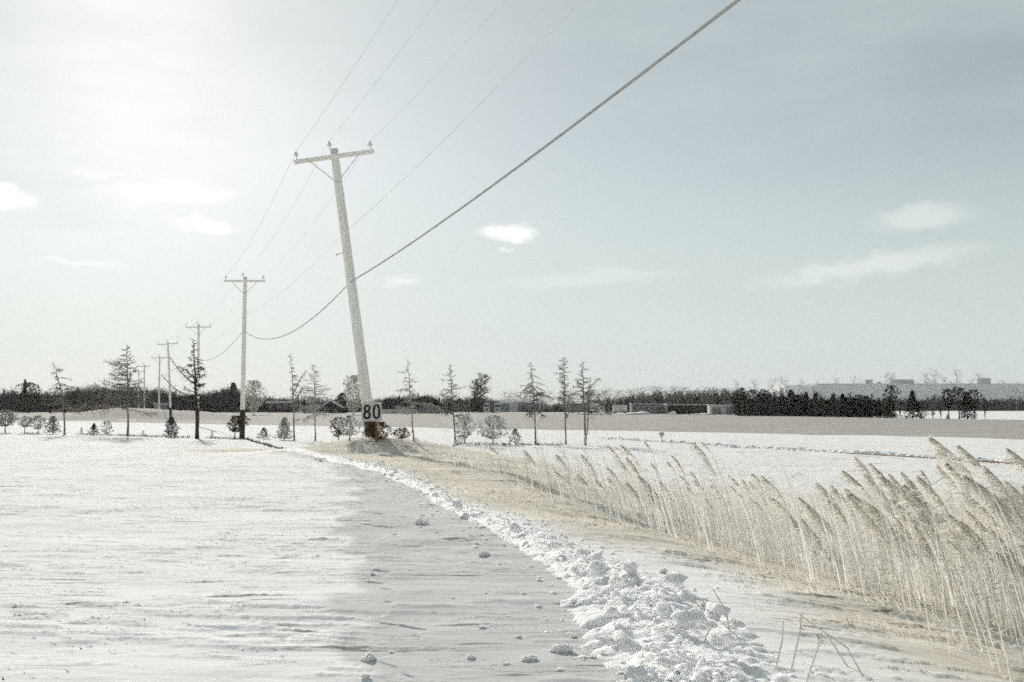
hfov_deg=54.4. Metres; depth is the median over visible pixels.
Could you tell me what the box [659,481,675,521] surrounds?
reed
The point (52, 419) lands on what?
planted conifer
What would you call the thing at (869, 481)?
reed
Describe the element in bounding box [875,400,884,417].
spruce tree
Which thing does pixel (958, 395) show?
pine tree
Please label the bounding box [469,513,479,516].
snow clod
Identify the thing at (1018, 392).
frosted tree
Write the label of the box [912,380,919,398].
frosted tree
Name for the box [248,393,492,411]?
wood
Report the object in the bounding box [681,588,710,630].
broken reed
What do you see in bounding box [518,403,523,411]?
door
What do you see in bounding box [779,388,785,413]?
bare thicket tree
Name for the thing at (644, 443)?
reed
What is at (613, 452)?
reed
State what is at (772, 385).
frosted tree
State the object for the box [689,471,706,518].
reed
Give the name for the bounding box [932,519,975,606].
reed
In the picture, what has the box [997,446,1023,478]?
reed
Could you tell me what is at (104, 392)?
bare thicket tree
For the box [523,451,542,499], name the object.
reed
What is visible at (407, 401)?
bare tree
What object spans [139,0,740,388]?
hanging cable
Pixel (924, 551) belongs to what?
reed
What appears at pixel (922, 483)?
reed
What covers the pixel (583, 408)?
bare tree
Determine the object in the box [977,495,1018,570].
reed
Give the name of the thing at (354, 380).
frosted tree
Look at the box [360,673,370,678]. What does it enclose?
snow clod
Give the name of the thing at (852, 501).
reed
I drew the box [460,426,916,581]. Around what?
reed stems
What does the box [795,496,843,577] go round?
reed
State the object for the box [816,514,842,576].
reed
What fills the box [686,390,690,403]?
bare thicket tree
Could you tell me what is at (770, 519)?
snowy reed stems
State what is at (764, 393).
pine tree
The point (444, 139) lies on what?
power line
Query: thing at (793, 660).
broken reed
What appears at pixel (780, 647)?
broken reed
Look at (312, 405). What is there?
bare tree
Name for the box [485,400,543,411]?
barn
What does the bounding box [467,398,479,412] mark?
spruce tree
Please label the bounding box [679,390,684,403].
bare thicket tree
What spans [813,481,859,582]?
reed
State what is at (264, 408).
spruce tree
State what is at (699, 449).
reed
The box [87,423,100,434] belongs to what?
planted conifer
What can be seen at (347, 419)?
shrub
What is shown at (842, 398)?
spruce tree
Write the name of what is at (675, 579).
snow clod
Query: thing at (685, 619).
snow clod
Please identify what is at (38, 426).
planted conifer
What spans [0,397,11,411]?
spruce tree
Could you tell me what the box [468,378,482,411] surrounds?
bare thicket tree
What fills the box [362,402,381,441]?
speed sign
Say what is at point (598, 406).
box truck
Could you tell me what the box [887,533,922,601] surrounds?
reed
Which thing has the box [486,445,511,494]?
reed
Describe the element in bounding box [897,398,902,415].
bare thicket tree
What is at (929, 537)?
reed
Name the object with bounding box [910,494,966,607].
reed
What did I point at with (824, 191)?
sky
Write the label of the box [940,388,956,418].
pine tree
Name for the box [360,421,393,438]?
shrub
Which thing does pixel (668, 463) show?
reed
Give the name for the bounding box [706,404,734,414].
shed
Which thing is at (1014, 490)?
reed
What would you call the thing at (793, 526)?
reed
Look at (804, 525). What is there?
reed
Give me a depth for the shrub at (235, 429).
76.28 m
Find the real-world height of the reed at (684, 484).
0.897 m
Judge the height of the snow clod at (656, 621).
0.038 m
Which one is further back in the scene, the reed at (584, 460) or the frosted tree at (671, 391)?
the frosted tree at (671, 391)
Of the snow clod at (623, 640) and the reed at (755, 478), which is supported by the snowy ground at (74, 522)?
the reed at (755, 478)
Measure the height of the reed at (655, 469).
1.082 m
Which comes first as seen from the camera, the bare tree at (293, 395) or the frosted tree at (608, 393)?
the bare tree at (293, 395)
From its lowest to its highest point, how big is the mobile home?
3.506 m
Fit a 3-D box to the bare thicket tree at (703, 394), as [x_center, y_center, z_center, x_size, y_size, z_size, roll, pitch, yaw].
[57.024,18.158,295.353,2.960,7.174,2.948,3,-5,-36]
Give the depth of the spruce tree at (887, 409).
199.66 m
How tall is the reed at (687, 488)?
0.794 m
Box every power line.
[139,1,437,369]
[140,0,397,364]
[147,0,504,368]
[174,0,580,360]
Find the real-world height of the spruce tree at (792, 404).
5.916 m
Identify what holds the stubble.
on the snowy ground at (74, 522)
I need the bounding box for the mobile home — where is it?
[629,403,667,413]
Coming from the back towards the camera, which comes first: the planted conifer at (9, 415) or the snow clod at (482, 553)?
the planted conifer at (9, 415)
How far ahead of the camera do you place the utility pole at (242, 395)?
76.48 m
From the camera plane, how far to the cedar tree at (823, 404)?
230.10 m
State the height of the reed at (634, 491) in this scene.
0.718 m
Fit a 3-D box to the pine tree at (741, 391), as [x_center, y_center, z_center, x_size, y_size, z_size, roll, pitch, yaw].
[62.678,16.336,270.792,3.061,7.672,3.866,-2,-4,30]
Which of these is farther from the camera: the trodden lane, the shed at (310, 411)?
the shed at (310, 411)
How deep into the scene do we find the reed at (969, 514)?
9.01 m
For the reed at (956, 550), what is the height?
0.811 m
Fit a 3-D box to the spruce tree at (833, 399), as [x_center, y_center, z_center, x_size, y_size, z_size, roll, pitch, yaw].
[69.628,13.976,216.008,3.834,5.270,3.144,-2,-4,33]
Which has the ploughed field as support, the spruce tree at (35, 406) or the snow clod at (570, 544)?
the spruce tree at (35, 406)
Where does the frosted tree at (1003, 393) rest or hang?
on the snowy ground at (74, 522)
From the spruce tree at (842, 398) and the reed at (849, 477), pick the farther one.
the spruce tree at (842, 398)
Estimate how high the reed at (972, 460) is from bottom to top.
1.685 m
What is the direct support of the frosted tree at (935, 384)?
on the snowy ground at (74, 522)
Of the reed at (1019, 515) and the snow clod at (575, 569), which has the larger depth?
the snow clod at (575, 569)
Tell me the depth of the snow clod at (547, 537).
10.29 m
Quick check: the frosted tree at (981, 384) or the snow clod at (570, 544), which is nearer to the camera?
the snow clod at (570, 544)
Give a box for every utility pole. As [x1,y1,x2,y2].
[136,370,143,407]
[137,365,147,407]
[151,355,167,408]
[157,340,177,416]
[185,322,210,416]
[224,273,264,438]
[293,141,374,436]
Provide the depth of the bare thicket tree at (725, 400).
285.38 m
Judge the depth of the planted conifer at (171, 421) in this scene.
79.56 m
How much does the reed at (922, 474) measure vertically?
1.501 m
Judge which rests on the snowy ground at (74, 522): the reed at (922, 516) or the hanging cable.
the reed at (922, 516)
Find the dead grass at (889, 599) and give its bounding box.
[181,436,1023,676]
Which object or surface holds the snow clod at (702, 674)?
on the snow windrow
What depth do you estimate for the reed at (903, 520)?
10.41 m
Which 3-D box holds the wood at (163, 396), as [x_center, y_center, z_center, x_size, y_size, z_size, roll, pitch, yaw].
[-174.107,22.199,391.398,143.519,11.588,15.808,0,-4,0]
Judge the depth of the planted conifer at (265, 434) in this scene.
74.94 m
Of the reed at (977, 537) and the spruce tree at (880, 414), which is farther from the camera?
the spruce tree at (880, 414)
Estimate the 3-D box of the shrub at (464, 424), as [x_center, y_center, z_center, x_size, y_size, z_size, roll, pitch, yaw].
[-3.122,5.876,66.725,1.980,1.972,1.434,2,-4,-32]
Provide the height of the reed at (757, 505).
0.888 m
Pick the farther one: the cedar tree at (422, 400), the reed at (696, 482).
the cedar tree at (422, 400)
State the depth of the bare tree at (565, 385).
64.43 m
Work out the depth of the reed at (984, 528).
8.95 m
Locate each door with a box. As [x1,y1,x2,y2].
[503,403,508,411]
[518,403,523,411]
[712,407,720,413]
[726,407,734,413]
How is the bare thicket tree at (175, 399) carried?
on the snowy ground at (74, 522)
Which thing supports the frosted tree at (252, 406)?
on the snowy ground at (74, 522)
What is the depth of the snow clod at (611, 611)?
6.55 m
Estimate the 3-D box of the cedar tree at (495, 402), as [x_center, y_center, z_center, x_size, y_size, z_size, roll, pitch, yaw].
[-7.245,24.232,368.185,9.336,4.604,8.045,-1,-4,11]
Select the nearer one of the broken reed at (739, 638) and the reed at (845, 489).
the broken reed at (739, 638)
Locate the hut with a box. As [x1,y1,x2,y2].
[153,403,167,409]
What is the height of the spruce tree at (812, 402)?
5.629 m
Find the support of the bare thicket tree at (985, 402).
on the snowy ground at (74, 522)
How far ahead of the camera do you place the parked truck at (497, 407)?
359.29 m
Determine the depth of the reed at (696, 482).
17.15 m
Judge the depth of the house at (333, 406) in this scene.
324.87 m
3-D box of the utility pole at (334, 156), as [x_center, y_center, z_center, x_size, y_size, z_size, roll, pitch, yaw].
[-6.196,-1.759,38.765,3.160,12.254,0.525,-8,-4,-1]
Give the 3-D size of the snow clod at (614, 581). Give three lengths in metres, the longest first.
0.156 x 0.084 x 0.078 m
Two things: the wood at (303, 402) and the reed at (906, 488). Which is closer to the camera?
the reed at (906, 488)
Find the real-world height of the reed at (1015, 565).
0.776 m
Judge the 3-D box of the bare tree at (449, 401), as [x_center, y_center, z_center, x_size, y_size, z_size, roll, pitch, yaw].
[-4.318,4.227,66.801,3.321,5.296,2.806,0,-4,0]
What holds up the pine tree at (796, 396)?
on the snowy ground at (74, 522)
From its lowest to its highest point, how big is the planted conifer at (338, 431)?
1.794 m
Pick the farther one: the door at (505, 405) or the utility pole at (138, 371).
the door at (505, 405)
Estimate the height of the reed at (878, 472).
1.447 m
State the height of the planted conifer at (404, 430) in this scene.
0.651 m
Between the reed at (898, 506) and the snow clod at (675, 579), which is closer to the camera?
the snow clod at (675, 579)
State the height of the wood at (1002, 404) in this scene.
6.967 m
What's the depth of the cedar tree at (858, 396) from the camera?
211.35 m
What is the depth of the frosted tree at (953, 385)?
529.39 m
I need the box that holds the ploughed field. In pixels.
[0,408,1023,439]
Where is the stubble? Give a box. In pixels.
[2,454,320,679]
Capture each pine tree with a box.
[737,387,747,397]
[757,389,767,401]
[791,394,802,415]
[861,396,870,417]
[875,401,881,417]
[882,385,900,417]
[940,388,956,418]
[948,387,966,418]
[967,389,982,418]
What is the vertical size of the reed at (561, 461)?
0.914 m
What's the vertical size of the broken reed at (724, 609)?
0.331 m
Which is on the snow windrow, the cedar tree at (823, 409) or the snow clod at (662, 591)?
the snow clod at (662, 591)
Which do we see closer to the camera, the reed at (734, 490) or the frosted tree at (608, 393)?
the reed at (734, 490)
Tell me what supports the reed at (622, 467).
on the snowy ground at (74, 522)
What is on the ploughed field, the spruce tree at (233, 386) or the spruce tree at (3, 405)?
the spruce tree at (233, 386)
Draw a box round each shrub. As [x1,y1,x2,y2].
[227,415,250,437]
[333,415,365,440]
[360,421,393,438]
[452,415,478,442]
[477,414,510,443]
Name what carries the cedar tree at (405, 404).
on the snowy ground at (74, 522)
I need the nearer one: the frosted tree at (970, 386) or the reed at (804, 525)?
the reed at (804, 525)
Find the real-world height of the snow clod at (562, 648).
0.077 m
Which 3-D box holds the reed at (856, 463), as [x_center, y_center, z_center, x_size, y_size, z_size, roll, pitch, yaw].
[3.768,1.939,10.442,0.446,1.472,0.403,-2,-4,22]
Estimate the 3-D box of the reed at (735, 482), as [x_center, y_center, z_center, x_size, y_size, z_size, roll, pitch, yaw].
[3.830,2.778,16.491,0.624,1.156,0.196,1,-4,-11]
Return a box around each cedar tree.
[10,382,46,412]
[161,396,190,410]
[173,398,203,410]
[182,395,220,411]
[206,392,239,411]
[374,399,397,409]
[388,398,412,409]
[408,396,438,408]
[450,400,466,411]
[481,401,502,412]
[730,397,746,413]
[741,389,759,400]
[763,396,784,412]
[810,399,831,415]
[813,400,830,416]
[838,397,860,416]
[847,394,868,416]
[858,398,877,417]
[915,402,928,418]
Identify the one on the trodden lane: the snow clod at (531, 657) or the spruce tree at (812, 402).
the snow clod at (531, 657)
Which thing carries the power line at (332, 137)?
attached to the utility pole at (242, 395)
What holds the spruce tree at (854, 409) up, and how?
on the ploughed field
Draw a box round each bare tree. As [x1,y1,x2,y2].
[40,362,103,434]
[68,345,158,435]
[161,339,214,438]
[282,353,306,440]
[294,365,336,440]
[394,359,429,440]
[428,365,471,443]
[511,362,555,443]
[554,357,570,444]
[558,361,614,444]
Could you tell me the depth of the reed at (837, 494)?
10.87 m
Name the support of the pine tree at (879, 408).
on the snowy ground at (74, 522)
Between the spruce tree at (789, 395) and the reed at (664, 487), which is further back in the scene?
the spruce tree at (789, 395)
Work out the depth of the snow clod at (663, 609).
6.52 m
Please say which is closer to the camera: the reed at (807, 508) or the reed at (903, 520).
the reed at (903, 520)
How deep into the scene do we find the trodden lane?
7.54 m
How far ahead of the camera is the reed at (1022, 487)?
8.17 m
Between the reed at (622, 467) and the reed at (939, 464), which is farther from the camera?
the reed at (622, 467)
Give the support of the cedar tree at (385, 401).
on the snowy ground at (74, 522)
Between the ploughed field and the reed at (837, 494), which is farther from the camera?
the ploughed field
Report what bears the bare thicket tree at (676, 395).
on the snowy ground at (74, 522)
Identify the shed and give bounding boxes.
[266,401,294,411]
[303,407,320,412]
[664,404,706,413]
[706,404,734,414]
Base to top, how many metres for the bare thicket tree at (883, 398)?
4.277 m
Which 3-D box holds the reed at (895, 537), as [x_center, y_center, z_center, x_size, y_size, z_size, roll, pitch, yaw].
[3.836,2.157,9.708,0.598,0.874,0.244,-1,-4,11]
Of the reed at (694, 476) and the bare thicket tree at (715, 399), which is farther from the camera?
the bare thicket tree at (715, 399)
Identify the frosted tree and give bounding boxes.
[245,380,268,414]
[342,375,360,414]
[545,391,554,403]
[602,386,614,400]
[662,385,675,397]
[748,379,757,398]
[767,378,777,393]
[779,376,788,395]
[797,379,808,394]
[812,379,823,400]
[833,378,842,397]
[849,376,862,397]
[866,380,876,397]
[880,373,892,394]
[888,373,899,399]
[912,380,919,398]
[921,373,933,397]
[927,367,941,397]
[939,377,950,397]
[949,368,961,398]
[966,378,973,394]
[975,373,985,397]
[996,379,1005,398]
[1014,381,1022,404]
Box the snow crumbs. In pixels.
[303,453,816,681]
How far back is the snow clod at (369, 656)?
5.85 m
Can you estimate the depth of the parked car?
168.59 m
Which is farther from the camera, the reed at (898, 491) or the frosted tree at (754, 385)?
the frosted tree at (754, 385)
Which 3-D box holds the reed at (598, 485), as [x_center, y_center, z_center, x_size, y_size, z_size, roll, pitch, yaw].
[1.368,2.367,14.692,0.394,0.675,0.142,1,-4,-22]
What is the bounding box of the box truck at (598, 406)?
[590,403,604,412]
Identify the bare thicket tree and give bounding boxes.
[82,390,91,409]
[89,389,99,409]
[93,388,102,409]
[98,390,108,402]
[147,396,154,408]
[171,394,179,409]
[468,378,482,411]
[469,373,492,411]
[639,391,644,402]
[651,391,656,402]
[674,390,680,403]
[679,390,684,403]
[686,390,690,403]
[689,391,694,403]
[695,391,702,403]
[700,391,709,403]
[713,389,719,403]
[717,388,724,403]
[721,388,728,403]
[726,392,733,403]
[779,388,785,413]
[798,392,804,415]
[810,391,818,416]
[868,393,873,417]
[880,397,884,415]
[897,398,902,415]
[927,393,937,418]
[983,397,986,415]
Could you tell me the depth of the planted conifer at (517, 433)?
65.79 m
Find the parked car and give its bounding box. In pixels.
[94,403,112,408]
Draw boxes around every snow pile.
[624,411,650,414]
[688,413,712,414]
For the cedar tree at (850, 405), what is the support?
on the snowy ground at (74, 522)
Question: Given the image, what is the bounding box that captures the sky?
[0,0,1023,405]
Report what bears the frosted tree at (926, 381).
on the snowy ground at (74, 522)
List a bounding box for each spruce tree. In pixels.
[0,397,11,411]
[5,396,18,411]
[18,379,29,411]
[27,399,41,411]
[34,396,45,411]
[57,391,82,411]
[210,397,224,411]
[223,383,239,412]
[245,397,259,411]
[260,399,268,411]
[335,393,350,411]
[392,401,398,409]
[415,399,422,409]
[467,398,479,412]
[785,392,803,415]
[787,390,796,414]
[801,392,813,416]
[807,395,822,416]
[824,394,839,416]
[836,393,848,416]
[843,397,851,416]
[848,400,859,416]
[860,400,869,417]
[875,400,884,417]
[882,397,897,417]
[901,390,923,418]
[959,392,977,418]
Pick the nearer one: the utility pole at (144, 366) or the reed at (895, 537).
the reed at (895, 537)
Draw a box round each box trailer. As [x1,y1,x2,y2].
[566,403,587,412]
[613,405,626,412]
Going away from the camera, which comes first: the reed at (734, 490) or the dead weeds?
the reed at (734, 490)
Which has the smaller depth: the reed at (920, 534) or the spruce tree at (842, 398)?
the reed at (920, 534)
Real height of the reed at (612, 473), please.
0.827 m
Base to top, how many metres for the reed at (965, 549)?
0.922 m
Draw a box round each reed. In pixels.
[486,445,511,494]
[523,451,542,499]
[553,470,579,503]
[555,454,573,505]
[575,474,597,511]
[579,454,602,516]
[593,479,615,521]
[604,477,617,490]
[606,445,633,508]
[606,467,620,485]
[613,455,639,507]
[618,444,653,507]
[625,457,647,513]
[625,482,645,522]
[637,476,669,529]
[643,441,666,517]
[646,494,666,531]
[650,463,667,521]
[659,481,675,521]
[661,586,742,640]
[667,461,687,528]
[671,434,1023,681]
[671,455,695,530]
[678,476,698,511]
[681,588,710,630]
[684,486,706,519]
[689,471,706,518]
[690,442,733,533]
[692,479,714,528]
[700,442,734,520]
[702,457,727,537]
[703,500,719,535]
[709,484,731,524]
[712,588,730,632]
[725,475,759,542]
[729,485,758,547]
[742,486,764,535]
[745,481,774,527]
[748,497,774,544]
[749,473,789,548]
[756,475,799,547]
[756,483,777,526]
[767,497,807,553]
[775,621,783,668]
[788,517,818,568]
[789,520,817,568]
[791,611,801,667]
[794,513,829,571]
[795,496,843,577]
[797,517,828,572]
[798,614,848,666]
[801,503,831,571]
[806,632,821,681]
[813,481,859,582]
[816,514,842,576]
[824,632,863,676]
[825,499,862,583]
[826,500,865,580]
[827,485,869,586]
[840,470,903,590]
[841,492,887,595]
[842,487,888,589]
[847,492,917,597]
[852,457,895,594]
[855,510,901,599]
[857,469,911,600]
[860,499,912,576]
[867,462,917,588]
[871,530,911,588]
[873,496,935,596]
[873,518,937,606]
[878,482,912,586]
[879,476,937,573]
[883,473,928,597]
[886,498,947,613]
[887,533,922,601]
[894,518,930,599]
[895,493,954,599]
[896,468,949,602]
[896,489,947,599]
[902,483,961,603]
[902,494,962,608]
[904,508,950,603]
[908,484,954,604]
[908,524,940,606]
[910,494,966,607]
[910,528,940,595]
[911,475,973,623]
[916,470,953,597]
[919,501,978,612]
[932,447,1019,591]
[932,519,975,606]
[934,465,991,623]
[941,461,998,623]
[941,514,1003,624]
[944,539,973,575]
[953,444,1022,595]
[954,533,984,609]
[955,491,1023,605]
[955,521,1013,629]
[958,508,1019,627]
[959,475,1023,568]
[977,465,1023,604]
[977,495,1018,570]
[981,525,1023,600]
[982,527,1016,625]
[988,503,1023,544]
[993,551,1023,628]
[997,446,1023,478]
[999,481,1023,513]
[1006,494,1023,552]
[1006,554,1023,577]
[1010,511,1023,536]
[1013,542,1023,568]
[1016,485,1023,508]
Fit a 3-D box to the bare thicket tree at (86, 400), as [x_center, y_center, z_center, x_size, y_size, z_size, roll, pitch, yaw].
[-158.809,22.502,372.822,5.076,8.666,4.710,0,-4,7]
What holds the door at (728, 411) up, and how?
in the shed at (719, 409)
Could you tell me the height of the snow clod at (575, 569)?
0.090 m
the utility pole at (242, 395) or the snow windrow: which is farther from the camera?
the utility pole at (242, 395)
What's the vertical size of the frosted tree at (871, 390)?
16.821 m
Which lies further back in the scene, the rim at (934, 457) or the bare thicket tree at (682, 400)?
the bare thicket tree at (682, 400)
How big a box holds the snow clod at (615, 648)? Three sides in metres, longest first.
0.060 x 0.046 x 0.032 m
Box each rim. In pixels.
[602,437,1020,462]
[839,452,1017,463]
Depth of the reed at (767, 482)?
15.27 m
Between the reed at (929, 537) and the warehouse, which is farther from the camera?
the warehouse
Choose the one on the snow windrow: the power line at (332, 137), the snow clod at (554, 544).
the snow clod at (554, 544)
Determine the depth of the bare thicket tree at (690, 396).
309.64 m
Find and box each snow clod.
[360,651,376,660]
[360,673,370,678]
[377,459,384,465]
[414,518,428,524]
[452,499,462,508]
[467,654,474,658]
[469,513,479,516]
[477,551,489,555]
[509,522,520,529]
[511,528,520,533]
[521,654,537,661]
[545,535,555,539]
[546,541,558,548]
[550,643,573,652]
[567,541,574,548]
[570,565,579,574]
[575,548,587,555]
[587,550,603,560]
[587,560,605,577]
[597,635,616,645]
[604,606,618,616]
[608,576,627,586]
[611,629,642,652]
[611,645,619,651]
[622,560,637,574]
[652,618,661,623]
[655,602,672,618]
[656,655,680,667]
[657,626,667,630]
[659,568,667,572]
[660,589,668,593]
[661,572,687,586]
[671,610,705,629]
[697,670,710,677]
[705,602,730,620]
[709,629,735,647]
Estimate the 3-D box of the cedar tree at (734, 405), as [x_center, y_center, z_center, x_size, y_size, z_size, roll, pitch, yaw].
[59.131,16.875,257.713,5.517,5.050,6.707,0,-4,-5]
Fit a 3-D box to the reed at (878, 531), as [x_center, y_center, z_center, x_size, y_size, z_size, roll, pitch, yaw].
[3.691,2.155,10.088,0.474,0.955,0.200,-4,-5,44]
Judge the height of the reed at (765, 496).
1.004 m
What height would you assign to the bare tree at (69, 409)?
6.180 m
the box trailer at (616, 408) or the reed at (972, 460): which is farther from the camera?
the box trailer at (616, 408)
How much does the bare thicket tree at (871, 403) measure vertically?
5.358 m
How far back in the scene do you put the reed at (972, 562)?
9.51 m
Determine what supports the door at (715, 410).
in the shed at (719, 409)
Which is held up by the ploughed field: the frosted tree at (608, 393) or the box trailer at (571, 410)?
the box trailer at (571, 410)
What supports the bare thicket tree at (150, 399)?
on the ploughed field
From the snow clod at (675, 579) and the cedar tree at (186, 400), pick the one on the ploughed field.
the cedar tree at (186, 400)
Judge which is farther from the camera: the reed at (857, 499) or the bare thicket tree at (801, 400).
the bare thicket tree at (801, 400)
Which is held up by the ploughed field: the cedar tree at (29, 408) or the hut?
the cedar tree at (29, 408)
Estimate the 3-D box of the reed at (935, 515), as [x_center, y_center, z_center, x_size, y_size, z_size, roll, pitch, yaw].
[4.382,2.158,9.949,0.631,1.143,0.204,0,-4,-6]
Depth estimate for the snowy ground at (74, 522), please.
10.76 m
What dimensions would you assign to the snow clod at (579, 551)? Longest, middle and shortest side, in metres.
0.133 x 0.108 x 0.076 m
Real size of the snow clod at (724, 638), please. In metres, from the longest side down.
0.175 x 0.153 x 0.102 m
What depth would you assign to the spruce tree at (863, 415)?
209.24 m
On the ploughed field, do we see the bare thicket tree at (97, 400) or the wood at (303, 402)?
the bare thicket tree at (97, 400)
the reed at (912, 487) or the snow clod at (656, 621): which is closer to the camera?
the snow clod at (656, 621)
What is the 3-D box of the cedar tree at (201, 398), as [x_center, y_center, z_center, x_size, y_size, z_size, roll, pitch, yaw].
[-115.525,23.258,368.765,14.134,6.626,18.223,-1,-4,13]
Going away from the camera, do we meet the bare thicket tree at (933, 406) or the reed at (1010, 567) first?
the reed at (1010, 567)
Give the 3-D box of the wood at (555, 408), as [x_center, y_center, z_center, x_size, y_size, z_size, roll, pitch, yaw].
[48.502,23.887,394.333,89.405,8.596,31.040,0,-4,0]
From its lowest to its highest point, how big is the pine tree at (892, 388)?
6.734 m
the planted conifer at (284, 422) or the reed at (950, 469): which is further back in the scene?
the planted conifer at (284, 422)
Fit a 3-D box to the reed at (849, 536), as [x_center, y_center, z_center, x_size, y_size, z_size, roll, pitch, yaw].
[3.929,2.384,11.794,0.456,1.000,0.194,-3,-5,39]
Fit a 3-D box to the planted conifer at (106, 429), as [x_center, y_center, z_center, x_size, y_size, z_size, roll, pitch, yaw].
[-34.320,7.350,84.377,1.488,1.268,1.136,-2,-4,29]
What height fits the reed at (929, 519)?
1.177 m
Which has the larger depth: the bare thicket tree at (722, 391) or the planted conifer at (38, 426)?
the bare thicket tree at (722, 391)
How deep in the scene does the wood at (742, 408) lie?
238.22 m
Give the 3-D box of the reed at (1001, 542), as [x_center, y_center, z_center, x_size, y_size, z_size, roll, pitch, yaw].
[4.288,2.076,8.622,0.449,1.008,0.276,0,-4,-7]
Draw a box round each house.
[319,401,346,412]
[416,403,442,412]
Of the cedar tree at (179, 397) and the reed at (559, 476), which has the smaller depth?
the reed at (559, 476)
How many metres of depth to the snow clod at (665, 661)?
5.31 m
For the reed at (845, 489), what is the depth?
10.69 m
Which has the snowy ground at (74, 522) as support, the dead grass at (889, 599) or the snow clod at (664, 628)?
the dead grass at (889, 599)
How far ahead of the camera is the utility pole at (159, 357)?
195.75 m
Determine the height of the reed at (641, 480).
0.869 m
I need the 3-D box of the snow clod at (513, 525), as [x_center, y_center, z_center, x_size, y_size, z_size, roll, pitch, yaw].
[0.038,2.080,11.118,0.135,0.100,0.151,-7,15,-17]
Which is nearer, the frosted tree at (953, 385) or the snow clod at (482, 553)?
the snow clod at (482, 553)
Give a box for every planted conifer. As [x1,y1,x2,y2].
[0,409,17,432]
[14,416,33,433]
[28,415,46,432]
[44,416,61,433]
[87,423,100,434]
[98,421,114,433]
[162,416,180,436]
[257,427,272,438]
[274,416,292,439]
[329,416,347,439]
[393,427,411,438]
[508,428,520,442]
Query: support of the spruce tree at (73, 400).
on the snowy ground at (74, 522)
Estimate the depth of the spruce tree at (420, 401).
379.12 m
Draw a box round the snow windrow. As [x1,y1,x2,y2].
[224,448,813,681]
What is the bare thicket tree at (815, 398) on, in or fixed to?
on the snowy ground at (74, 522)
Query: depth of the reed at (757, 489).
17.75 m
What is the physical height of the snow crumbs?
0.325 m
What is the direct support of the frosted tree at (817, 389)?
on the snowy ground at (74, 522)
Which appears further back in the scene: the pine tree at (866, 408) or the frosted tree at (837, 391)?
the frosted tree at (837, 391)
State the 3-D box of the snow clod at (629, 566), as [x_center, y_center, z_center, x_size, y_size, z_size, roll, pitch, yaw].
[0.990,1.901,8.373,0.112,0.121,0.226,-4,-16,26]
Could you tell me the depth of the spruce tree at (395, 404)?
383.97 m
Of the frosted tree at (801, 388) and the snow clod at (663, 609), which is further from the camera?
the frosted tree at (801, 388)
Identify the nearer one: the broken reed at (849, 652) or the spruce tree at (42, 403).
the broken reed at (849, 652)
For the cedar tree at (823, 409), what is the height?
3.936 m
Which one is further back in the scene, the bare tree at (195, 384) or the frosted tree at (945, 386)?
the frosted tree at (945, 386)
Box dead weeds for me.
[21,432,563,448]
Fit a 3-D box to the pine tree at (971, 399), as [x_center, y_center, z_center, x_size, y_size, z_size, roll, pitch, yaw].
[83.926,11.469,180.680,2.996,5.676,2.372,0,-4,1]
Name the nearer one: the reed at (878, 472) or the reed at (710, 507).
the reed at (878, 472)
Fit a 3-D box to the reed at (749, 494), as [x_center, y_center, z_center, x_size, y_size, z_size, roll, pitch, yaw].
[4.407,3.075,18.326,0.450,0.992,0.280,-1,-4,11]
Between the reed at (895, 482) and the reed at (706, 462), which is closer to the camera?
the reed at (895, 482)
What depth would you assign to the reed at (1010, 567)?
8.53 m
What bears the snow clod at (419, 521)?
on the trodden lane
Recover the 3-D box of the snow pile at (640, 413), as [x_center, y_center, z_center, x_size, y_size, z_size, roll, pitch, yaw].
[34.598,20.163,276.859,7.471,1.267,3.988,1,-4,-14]
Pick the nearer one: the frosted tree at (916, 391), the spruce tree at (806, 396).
the spruce tree at (806, 396)
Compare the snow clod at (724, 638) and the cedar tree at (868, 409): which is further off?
the cedar tree at (868, 409)
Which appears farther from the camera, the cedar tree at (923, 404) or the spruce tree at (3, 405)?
the spruce tree at (3, 405)
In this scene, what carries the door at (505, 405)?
in the barn
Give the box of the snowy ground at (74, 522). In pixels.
[0,406,1023,681]
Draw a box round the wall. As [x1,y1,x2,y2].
[382,410,415,413]
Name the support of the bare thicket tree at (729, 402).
on the snowy ground at (74, 522)
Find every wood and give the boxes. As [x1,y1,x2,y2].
[0,384,246,411]
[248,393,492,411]
[522,393,733,411]
[734,396,889,416]
[892,398,1023,410]
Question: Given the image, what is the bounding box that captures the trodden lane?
[321,458,627,681]
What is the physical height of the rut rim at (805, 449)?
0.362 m
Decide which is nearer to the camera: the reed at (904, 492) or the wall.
the reed at (904, 492)
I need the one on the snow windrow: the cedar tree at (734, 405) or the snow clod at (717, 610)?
the snow clod at (717, 610)
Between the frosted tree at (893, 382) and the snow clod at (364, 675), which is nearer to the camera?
the snow clod at (364, 675)
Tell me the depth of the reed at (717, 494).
16.61 m
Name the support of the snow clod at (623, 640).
on the snow windrow
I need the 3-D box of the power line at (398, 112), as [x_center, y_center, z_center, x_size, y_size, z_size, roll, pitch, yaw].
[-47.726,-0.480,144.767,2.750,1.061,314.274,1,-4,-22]
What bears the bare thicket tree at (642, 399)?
on the snowy ground at (74, 522)
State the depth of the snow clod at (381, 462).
23.31 m
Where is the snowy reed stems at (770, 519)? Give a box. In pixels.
[440,411,1023,629]
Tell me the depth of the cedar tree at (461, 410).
386.42 m
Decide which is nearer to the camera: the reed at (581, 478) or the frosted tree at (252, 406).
the reed at (581, 478)
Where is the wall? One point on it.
(391, 411)
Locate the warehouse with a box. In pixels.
[771,378,1023,408]

